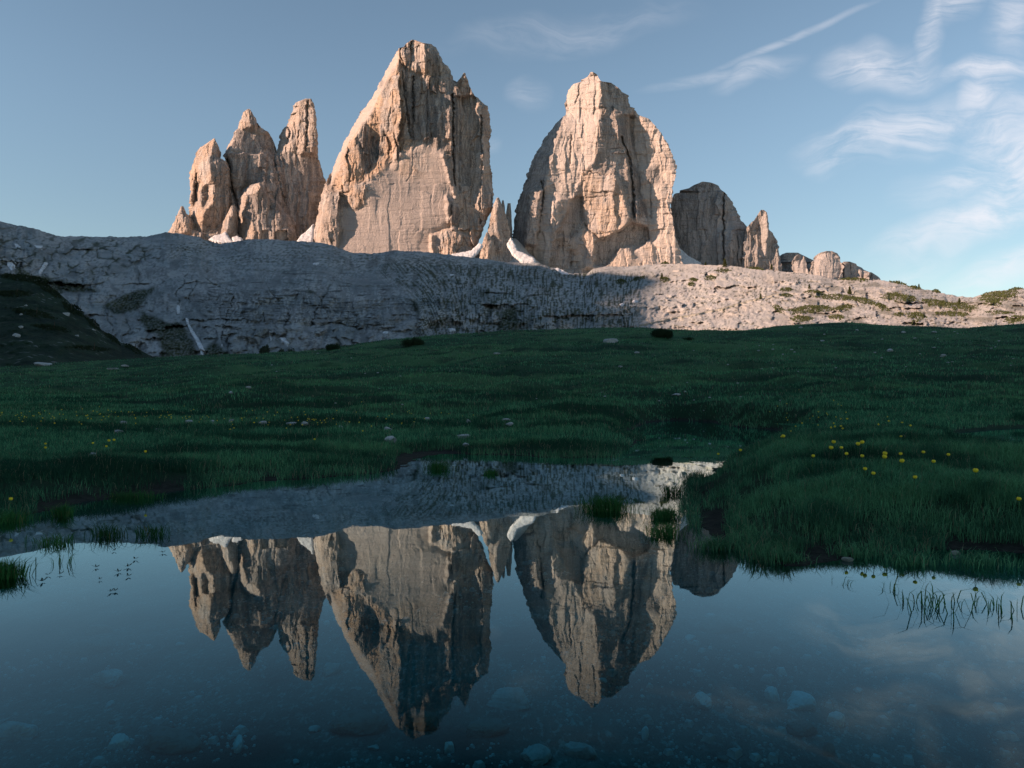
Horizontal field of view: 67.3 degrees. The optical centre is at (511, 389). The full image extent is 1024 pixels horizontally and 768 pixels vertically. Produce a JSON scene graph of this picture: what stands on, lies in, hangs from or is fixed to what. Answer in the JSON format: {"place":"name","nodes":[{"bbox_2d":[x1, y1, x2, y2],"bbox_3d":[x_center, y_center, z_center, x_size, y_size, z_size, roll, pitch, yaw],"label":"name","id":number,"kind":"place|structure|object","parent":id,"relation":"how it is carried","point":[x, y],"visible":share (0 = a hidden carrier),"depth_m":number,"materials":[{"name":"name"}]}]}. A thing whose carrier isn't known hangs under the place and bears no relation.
{"place":"outdoors","nodes":[
{"label":"outdoors","id":0,"kind":"place"},
{"bbox_2d":[0,275,152,366],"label":"hill","id":1,"kind":"structure","parent":0,"point":[32,344],"depth_m":143.37,"materials":[{"name":"plant"}]},
{"bbox_2d":[0,289,33,297],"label":"dwarf pine","id":2,"kind":"object","parent":1,"relation":"on","point":[21,292],"visible":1,"depth_m":160.60,"materials":[{"name":"green plant"}]},
{"bbox_2d":[1,272,53,283],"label":"dwarf pine","id":3,"kind":"object","parent":1,"relation":"on","point":[18,276],"visible":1,"depth_m":174.74,"materials":[{"name":"green plant"}]},
{"bbox_2d":[5,307,57,319],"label":"dwarf pine","id":4,"kind":"object","parent":1,"relation":"on","point":[31,311],"visible":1,"depth_m":149.22,"materials":[{"name":"green plant"}]},
{"bbox_2d":[33,276,62,299],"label":"dwarf pine","id":5,"kind":"object","parent":1,"relation":"on","point":[54,291],"visible":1,"depth_m":173.65,"materials":[{"name":"green plant"}]},
{"bbox_2d":[29,322,70,332],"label":"dwarf pine","id":6,"kind":"object","parent":1,"relation":"on","point":[55,327],"visible":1,"depth_m":141.68,"materials":[{"name":"green plant"}]},
{"bbox_2d":[61,300,77,314],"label":"dwarf pine","id":7,"kind":"object","parent":1,"relation":"on","point":[70,308],"visible":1,"depth_m":168.54,"materials":[{"name":"green plant"}]},
{"bbox_2d":[72,304,83,316],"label":"dwarf pine","id":8,"kind":"object","parent":1,"relation":"on","point":[78,308],"visible":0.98,"depth_m":174.55,"materials":[{"name":"green plant"}]},
{"bbox_2d":[64,343,111,351],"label":"dwarf pine","id":9,"kind":"object","parent":1,"relation":"on","point":[88,347],"visible":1,"depth_m":140.14,"materials":[{"name":"green plant"}]},
{"bbox_2d":[84,316,100,330],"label":"dwarf pine","id":10,"kind":"object","parent":1,"relation":"on","point":[92,322],"visible":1,"depth_m":172.74,"materials":[{"name":"green plant"}]},
{"bbox_2d":[105,332,120,345],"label":"dwarf pine","id":11,"kind":"object","parent":1,"relation":"on","point":[112,336],"visible":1,"depth_m":171.02,"materials":[{"name":"green plant"}]},
{"bbox_2d":[125,343,141,354],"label":"dwarf pine","id":12,"kind":"object","parent":1,"relation":"on","point":[129,345],"visible":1,"depth_m":169.49,"materials":[{"name":"green plant"}]},
{"bbox_2d":[368,744,378,750],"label":"stone","id":13,"kind":"object","parent":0,"point":[375,747],"visible":1,"depth_m":1.93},
{"bbox_2d":[403,709,437,730],"bbox_3d":[-0.247,0.907,2.086,0.114,0.065,0.073,0,0,21],"label":"stone","id":14,"kind":"object","parent":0,"point":[418,720],"visible":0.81,"depth_m":2.06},
{"bbox_2d":[0,402,1020,569],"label":"shore grass","id":15,"kind":"structure","parent":0,"point":[752,545],"depth_m":4.44,"materials":[{"name":"plant"}]},
{"bbox_2d":[0,322,1023,767],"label":"ground","id":16,"kind":"structure","parent":0,"point":[166,602],"depth_m":2.81,"materials":[{"name":"plant"}]},
{"bbox_2d":[0,721,37,742],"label":"stone","id":17,"kind":"object","parent":16,"relation":"on","point":[10,731],"visible":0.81,"depth_m":1.97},
{"bbox_2d":[0,508,40,523],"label":"grass tuft","id":18,"kind":"object","parent":16,"relation":"on","point":[11,517],"visible":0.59,"depth_m":4.05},
{"bbox_2d":[34,362,51,365],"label":"stone","id":19,"kind":"object","parent":16,"relation":"on","point":[40,364],"visible":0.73,"depth_m":77.17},
{"bbox_2d":[89,669,123,687],"bbox_3d":[-1.249,0.897,2.373,0.118,0.068,0.066,0,0,28],"label":"stone","id":20,"kind":"object","parent":16,"relation":"on","point":[109,678],"visible":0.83,"depth_m":2.35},
{"bbox_2d":[105,700,114,707],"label":"stone","id":21,"kind":"object","parent":16,"relation":"on","point":[110,703],"visible":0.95,"depth_m":2.20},
{"bbox_2d":[107,733,129,750],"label":"stone","id":22,"kind":"object","parent":16,"relation":"on","point":[118,741],"visible":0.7,"depth_m":1.92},
{"bbox_2d":[144,726,202,754],"bbox_3d":[-0.862,0.899,1.948,0.162,0.071,0.095,0,0,17],"label":"stone","id":23,"kind":"object","parent":16,"relation":"on","point":[166,740],"visible":0.81,"depth_m":1.92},
{"bbox_2d":[233,734,243,752],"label":"stone","id":24,"kind":"object","parent":16,"relation":"on","point":[238,744],"visible":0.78,"depth_m":1.92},
{"bbox_2d":[308,725,320,732],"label":"stone","id":25,"kind":"object","parent":16,"relation":"on","point":[314,728],"visible":1,"depth_m":2.04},
{"bbox_2d":[322,662,343,676],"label":"stone","id":26,"kind":"object","parent":16,"relation":"on","point":[330,669],"visible":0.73,"depth_m":2.43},
{"bbox_2d":[325,343,340,350],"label":"pine bush","id":27,"kind":"object","parent":16,"relation":"on","point":[329,347],"visible":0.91,"depth_m":74.66,"materials":[{"name":"green plant"}]},
{"bbox_2d":[329,708,388,735],"bbox_3d":[-0.411,0.902,2.061,0.154,0.081,0.110,0,0,-22],"label":"stone","id":28,"kind":"object","parent":16,"relation":"on","point":[359,722],"visible":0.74,"depth_m":2.03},
{"bbox_2d":[361,764,395,767],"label":"stone","id":29,"kind":"object","parent":16,"relation":"on","point":[376,766],"visible":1,"depth_m":1.76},
{"bbox_2d":[400,337,424,346],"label":"pine bush","id":30,"kind":"object","parent":16,"relation":"on","point":[411,342],"visible":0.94,"depth_m":62.35,"materials":[{"name":"green plant"}]},
{"bbox_2d":[444,741,453,753],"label":"stone","id":31,"kind":"object","parent":16,"relation":"on","point":[449,747],"visible":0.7,"depth_m":1.91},
{"bbox_2d":[466,718,508,737],"bbox_3d":[-0.063,0.902,2.023,0.116,0.058,0.067,0,0,-15],"label":"stone","id":32,"kind":"object","parent":16,"relation":"on","point":[485,728],"visible":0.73,"depth_m":2.01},
{"bbox_2d":[486,687,529,710],"bbox_3d":[-0.005,0.889,2.194,0.130,0.078,0.084,0,0,18],"label":"stone","id":33,"kind":"object","parent":16,"relation":"on","point":[511,698],"visible":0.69,"depth_m":2.17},
{"bbox_2d":[0,321,1023,551],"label":"grass","id":34,"kind":"structure","parent":16,"relation":"on","point":[803,444],"depth_m":10.04,"materials":[{"name":"plant"}]},
{"bbox_2d":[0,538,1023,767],"bbox_3d":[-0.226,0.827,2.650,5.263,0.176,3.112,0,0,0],"label":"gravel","id":35,"kind":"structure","parent":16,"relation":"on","point":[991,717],"depth_m":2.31,"materials":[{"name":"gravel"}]},
{"bbox_2d":[521,743,551,765],"bbox_3d":[0.062,0.886,1.867,0.066,0.048,0.089,0,0,-29],"label":"stone","id":36,"kind":"object","parent":16,"relation":"on","point":[538,754],"visible":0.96,"depth_m":1.85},
{"bbox_2d":[563,741,596,759],"bbox_3d":[0.167,0.891,1.879,0.089,0.057,0.027,0,0,28],"label":"stone","id":37,"kind":"object","parent":16,"relation":"on","point":[579,750],"visible":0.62,"depth_m":1.87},
{"bbox_2d":[603,338,617,342],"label":"stone","id":38,"kind":"object","parent":16,"relation":"on","point":[611,340],"visible":0.77,"depth_m":52.04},
{"bbox_2d":[641,726,648,740],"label":"stone","id":39,"kind":"object","parent":16,"relation":"on","point":[645,732],"visible":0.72,"depth_m":1.96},
{"bbox_2d":[651,328,673,338],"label":"pine bush","id":40,"kind":"object","parent":16,"relation":"on","point":[661,332],"visible":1,"depth_m":61.44,"materials":[{"name":"green plant"}]},
{"bbox_2d":[685,634,695,640],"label":"stone","id":41,"kind":"object","parent":16,"relation":"on","point":[689,637],"visible":0.94,"depth_m":2.54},
{"bbox_2d":[673,469,711,481],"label":"grass tuft","id":42,"kind":"object","parent":16,"relation":"on","point":[691,474],"visible":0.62,"depth_m":5.82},
{"bbox_2d":[693,691,711,708],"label":"stone","id":43,"kind":"object","parent":16,"relation":"on","point":[701,699],"visible":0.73,"depth_m":2.11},
{"bbox_2d":[682,533,741,559],"bbox_3d":[0.897,0.676,3.356,0.307,0.117,0.296,0,0,0],"label":"grass tuft","id":44,"kind":"object","parent":16,"relation":"on","point":[715,547],"visible":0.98,"depth_m":3.34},
{"bbox_2d":[716,754,728,762],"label":"stone","id":45,"kind":"object","parent":16,"relation":"on","point":[723,758],"visible":1,"depth_m":1.84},
{"bbox_2d":[764,686,778,702],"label":"stone","id":46,"kind":"object","parent":16,"relation":"on","point":[771,694],"visible":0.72,"depth_m":2.11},
{"bbox_2d":[749,544,818,566],"bbox_3d":[1.103,0.684,3.128,0.287,0.102,0.250,0,0,0],"label":"grass tuft","id":47,"kind":"object","parent":16,"relation":"on","point":[797,557],"visible":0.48,"depth_m":3.12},
{"bbox_2d":[785,719,817,737],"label":"stone","id":48,"kind":"object","parent":16,"relation":"on","point":[800,728],"visible":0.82,"depth_m":1.93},
{"bbox_2d":[787,691,816,709],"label":"stone","id":49,"kind":"object","parent":16,"relation":"on","point":[799,700],"visible":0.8,"depth_m":2.07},
{"bbox_2d":[822,742,834,756],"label":"stone","id":50,"kind":"object","parent":16,"relation":"on","point":[828,748],"visible":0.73,"depth_m":1.85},
{"bbox_2d":[827,711,844,727],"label":"stone","id":51,"kind":"object","parent":16,"relation":"on","point":[836,718],"visible":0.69,"depth_m":1.99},
{"bbox_2d":[823,539,888,566],"bbox_3d":[1.454,0.678,3.222,0.332,0.114,0.269,0,0,0],"label":"grass tuft","id":52,"kind":"object","parent":16,"relation":"on","point":[854,550],"visible":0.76,"depth_m":3.21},
{"bbox_2d":[0,221,1023,357],"bbox_3d":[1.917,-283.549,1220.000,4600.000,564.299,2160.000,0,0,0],"label":"mountainside","id":53,"kind":"structure","parent":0,"point":[246,296],"depth_m":558.86,"materials":[{"name":"stone"}]},
{"bbox_2d":[6,260,15,269],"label":"snow patch","id":54,"kind":"object","parent":53,"relation":"on","point":[10,265],"visible":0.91,"depth_m":494.82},
{"bbox_2d":[186,318,205,354],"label":"snow patch","id":55,"kind":"object","parent":53,"relation":"on","point":[199,343],"visible":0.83,"depth_m":410.69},
{"bbox_2d":[208,231,232,243],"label":"snow patch","id":56,"kind":"object","parent":53,"relation":"on","point":[224,237],"visible":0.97,"depth_m":1436.45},
{"bbox_2d":[168,99,325,243],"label":"rock peak","id":57,"kind":"object","parent":53,"relation":"on","point":[255,184],"visible":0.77,"depth_m":1510.34,"materials":[{"name":"stone"}]},
{"bbox_2d":[259,344,269,353],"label":"pine bush","id":58,"kind":"object","parent":53,"relation":"on","point":[265,349],"visible":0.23,"depth_m":189.59,"materials":[{"name":"green plant"}]},
{"bbox_2d":[297,224,313,241],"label":"snow patch","id":59,"kind":"object","parent":53,"relation":"on","point":[307,236],"visible":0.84,"depth_m":1447.44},
{"bbox_2d":[313,40,493,257],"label":"rock peak","id":60,"kind":"object","parent":53,"relation":"on","point":[411,171],"visible":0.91,"depth_m":1423.36,"materials":[{"name":"stone"}]},
{"bbox_2d":[451,243,482,257],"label":"snow patch","id":61,"kind":"object","parent":53,"relation":"on","point":[473,252],"visible":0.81,"depth_m":1379.34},
{"bbox_2d":[479,232,496,260],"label":"rock pinnacle","id":62,"kind":"object","parent":53,"relation":"on","point":[488,250],"visible":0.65,"depth_m":1413.66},
{"bbox_2d":[488,198,511,261],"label":"rock pinnacle","id":63,"kind":"object","parent":53,"relation":"on","point":[498,231],"visible":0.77,"depth_m":1427.58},
{"bbox_2d":[475,238,539,262],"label":"scree slope","id":64,"kind":"structure","parent":53,"relation":"on","point":[519,246],"depth_m":1470.14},
{"bbox_2d":[506,203,512,238],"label":"rock pinnacle","id":65,"kind":"object","parent":53,"relation":"on","point":[508,214],"visible":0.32,"depth_m":1517.22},
{"bbox_2d":[507,238,535,263],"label":"snow patch","id":66,"kind":"object","parent":53,"relation":"on","point":[521,257],"visible":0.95,"depth_m":1382.95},
{"bbox_2d":[512,72,682,273],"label":"rock peak","id":67,"kind":"object","parent":53,"relation":"on","point":[597,191],"visible":0.84,"depth_m":1506.36,"materials":[{"name":"stone"}]},
{"bbox_2d":[679,248,700,264],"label":"snow patch","id":68,"kind":"object","parent":53,"relation":"on","point":[686,258],"visible":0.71,"depth_m":1565.13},
{"bbox_2d":[670,182,746,266],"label":"rock peak","id":69,"kind":"object","parent":53,"relation":"on","point":[710,226],"visible":0.65,"depth_m":1599.64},
{"bbox_2d":[741,210,781,270],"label":"rock peak","id":70,"kind":"object","parent":53,"relation":"on","point":[760,247],"visible":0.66,"depth_m":1573.95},
{"bbox_2d":[772,304,783,313],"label":"dwarf pine","id":71,"kind":"object","parent":53,"relation":"on","point":[781,309],"visible":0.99,"depth_m":530.80,"materials":[{"name":"green plant"}]},
{"bbox_2d":[791,254,808,273],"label":"rock outcrop","id":72,"kind":"object","parent":53,"relation":"on","point":[799,264],"visible":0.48,"depth_m":1570.47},
{"bbox_2d":[790,315,812,322],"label":"dwarf pine","id":73,"kind":"object","parent":53,"relation":"on","point":[804,318],"visible":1,"depth_m":461.22,"materials":[{"name":"green plant"}]},
{"bbox_2d":[784,304,836,314],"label":"dwarf pine","id":74,"kind":"object","parent":53,"relation":"on","point":[811,307],"visible":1,"depth_m":499.21,"materials":[{"name":"green plant"}]},
{"bbox_2d":[780,253,867,274],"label":"rock ridge","id":75,"kind":"object","parent":53,"relation":"on","point":[786,259],"visible":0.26,"depth_m":1649.64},
{"bbox_2d":[808,251,843,279],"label":"rock outcrop","id":76,"kind":"object","parent":53,"relation":"on","point":[827,264],"visible":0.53,"depth_m":1545.06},
{"bbox_2d":[828,314,843,319],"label":"dwarf pine","id":77,"kind":"object","parent":53,"relation":"on","point":[837,315],"visible":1,"depth_m":454.35,"materials":[{"name":"green plant"}]},
{"bbox_2d":[813,293,860,300],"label":"dwarf pine","id":78,"kind":"object","parent":53,"relation":"on","point":[845,297],"visible":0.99,"depth_m":537.25,"materials":[{"name":"green plant"}]},
{"bbox_2d":[836,303,854,310],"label":"dwarf pine","id":79,"kind":"object","parent":53,"relation":"on","point":[844,306],"visible":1,"depth_m":484.74,"materials":[{"name":"green plant"}]},
{"bbox_2d":[842,262,863,279],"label":"rock outcrop","id":80,"kind":"object","parent":53,"relation":"on","point":[851,270],"visible":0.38,"depth_m":1556.57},
{"bbox_2d":[836,277,869,281],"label":"dwarf pine","id":81,"kind":"object","parent":53,"relation":"on","point":[855,278],"visible":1,"depth_m":601.29,"materials":[{"name":"green plant"}]},
{"bbox_2d":[849,296,874,305],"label":"dwarf pine","id":82,"kind":"object","parent":53,"relation":"on","point":[862,300],"visible":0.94,"depth_m":488.74,"materials":[{"name":"green plant"}]},
{"bbox_2d":[863,272,879,280],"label":"rock outcrop","id":83,"kind":"object","parent":53,"relation":"on","point":[870,276],"visible":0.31,"depth_m":1542.47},
{"bbox_2d":[871,301,890,310],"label":"dwarf pine","id":84,"kind":"object","parent":53,"relation":"on","point":[881,305],"visible":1,"depth_m":444.57,"materials":[{"name":"green plant"}]},
{"bbox_2d":[879,292,919,302],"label":"dwarf pine","id":85,"kind":"object","parent":53,"relation":"on","point":[900,296],"visible":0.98,"depth_m":458.56,"materials":[{"name":"green plant"}]},
{"bbox_2d":[905,311,926,320],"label":"dwarf pine","id":86,"kind":"object","parent":53,"relation":"on","point":[921,315],"visible":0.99,"depth_m":390.15,"materials":[{"name":"green plant"}]},
{"bbox_2d":[920,298,946,306],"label":"dwarf pine","id":87,"kind":"object","parent":53,"relation":"on","point":[930,302],"visible":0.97,"depth_m":432.44,"materials":[{"name":"green plant"}]},
{"bbox_2d":[935,311,968,316],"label":"dwarf pine","id":88,"kind":"object","parent":53,"relation":"on","point":[954,313],"visible":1,"depth_m":382.62,"materials":[{"name":"green plant"}]},
{"bbox_2d":[938,301,977,311],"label":"dwarf pine","id":89,"kind":"object","parent":53,"relation":"on","point":[961,306],"visible":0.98,"depth_m":405.46,"materials":[{"name":"green plant"}]},
{"bbox_2d":[980,301,1001,306],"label":"dwarf pine","id":90,"kind":"object","parent":53,"relation":"on","point":[995,302],"visible":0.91,"depth_m":351.17,"materials":[{"name":"green plant"}]},
{"bbox_2d":[977,290,1018,302],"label":"dwarf pine","id":91,"kind":"object","parent":53,"relation":"on","point":[996,294],"visible":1,"depth_m":371.56,"materials":[{"name":"green plant"}]},
{"bbox_2d":[985,310,1016,314],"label":"dwarf pine","id":92,"kind":"object","parent":53,"relation":"on","point":[1002,312],"visible":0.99,"depth_m":315.74,"materials":[{"name":"green plant"}]},
{"bbox_2d":[1003,315,1023,323],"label":"dwarf pine","id":93,"kind":"object","parent":53,"relation":"on","point":[1020,317],"visible":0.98,"depth_m":292.13,"materials":[{"name":"green plant"}]},
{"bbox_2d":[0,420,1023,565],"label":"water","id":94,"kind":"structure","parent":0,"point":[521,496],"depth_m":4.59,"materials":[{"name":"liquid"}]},
{"bbox_2d":[0,554,37,589],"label":"grass tuft","id":95,"kind":"object","parent":94,"relation":"on","point":[10,576],"visible":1,"depth_m":2.85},
{"bbox_2d":[24,532,88,546],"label":"grass tuft","id":96,"kind":"object","parent":94,"relation":"on","point":[55,540],"visible":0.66,"depth_m":3.46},
{"bbox_2d":[35,551,78,575],"bbox_3d":[-1.795,0.695,3.057,0.170,0.080,0.189,0,0,-32],"label":"grass tuft","id":97,"kind":"object","parent":94,"relation":"on","point":[69,563],"visible":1,"depth_m":3.07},
{"bbox_2d":[41,499,79,517],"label":"grass tuft","id":98,"kind":"object","parent":94,"relation":"on","point":[62,511],"visible":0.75,"depth_m":4.23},
{"bbox_2d":[84,521,130,539],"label":"grass tuft","id":99,"kind":"object","parent":94,"relation":"on","point":[101,533],"visible":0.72,"depth_m":3.65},
{"bbox_2d":[126,521,183,537],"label":"grass tuft","id":100,"kind":"object","parent":94,"relation":"on","point":[151,532],"visible":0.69,"depth_m":3.68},
{"bbox_2d":[417,458,455,469],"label":"grass tuft","id":101,"kind":"object","parent":94,"relation":"on","point":[435,466],"visible":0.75,"depth_m":6.69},
{"bbox_2d":[567,492,644,513],"bbox_3d":[0.544,0.663,4.428,0.494,0.145,0.372,0,0,0],"label":"grass tuft","id":102,"kind":"object","parent":94,"relation":"on","point":[606,504],"visible":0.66,"depth_m":4.42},
{"bbox_2d":[643,503,681,519],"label":"grass tuft","id":103,"kind":"object","parent":94,"relation":"on","point":[660,513],"visible":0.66,"depth_m":4.18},
{"bbox_2d":[639,519,691,544],"bbox_3d":[0.739,0.679,3.703,0.292,0.112,0.226,0,0,0],"label":"grass tuft","id":104,"kind":"object","parent":94,"relation":"on","point":[668,529],"visible":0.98,"depth_m":3.68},
{"bbox_2d":[655,483,682,494],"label":"grass tuft","id":105,"kind":"object","parent":94,"relation":"on","point":[667,490],"visible":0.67,"depth_m":5.12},
{"bbox_2d":[831,577,852,595],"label":"grass tuft","id":106,"kind":"object","parent":94,"relation":"in","point":[845,587],"visible":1,"depth_m":2.75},
{"bbox_2d":[841,557,853,562],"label":"stone","id":107,"kind":"object","parent":94,"relation":"on","point":[847,559],"visible":1,"depth_m":3.12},
{"bbox_2d":[881,582,899,600],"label":"grass tuft","id":108,"kind":"object","parent":94,"relation":"in","point":[889,592],"visible":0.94,"depth_m":2.67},
{"bbox_2d":[865,545,952,577],"bbox_3d":[1.608,0.680,3.105,0.332,0.110,0.249,0,0,-33],"label":"grass tuft","id":109,"kind":"object","parent":94,"relation":"on","point":[903,565],"visible":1,"depth_m":3.06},
{"bbox_2d":[885,573,1003,630],"bbox_3d":[1.324,0.691,2.467,0.396,0.089,0.335,0,0,-31],"label":"grass tuft","id":110,"kind":"object","parent":94,"relation":"on","point":[933,610],"visible":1,"depth_m":2.46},
{"bbox_2d":[936,548,1023,577],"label":"grass tuft","id":111,"kind":"object","parent":94,"relation":"on","point":[976,565],"visible":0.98,"depth_m":3.06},
{"bbox_2d":[948,589,1023,631],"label":"grass tuft","id":112,"kind":"object","parent":94,"relation":"on","point":[1000,616],"visible":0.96,"depth_m":2.46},
{"bbox_2d":[0,0,1023,296],"label":"sky","id":113,"kind":"structure","parent":0,"point":[886,137],"materials":[{"name":"blue"}]},
{"bbox_2d":[640,292,785,325],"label":"rocky slope","id":114,"kind":"structure","parent":0,"point":[700,313],"depth_m":602.94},
{"bbox_2d":[853,687,862,693],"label":"stone","id":115,"kind":"object","parent":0,"point":[858,690],"visible":1,"depth_m":2.15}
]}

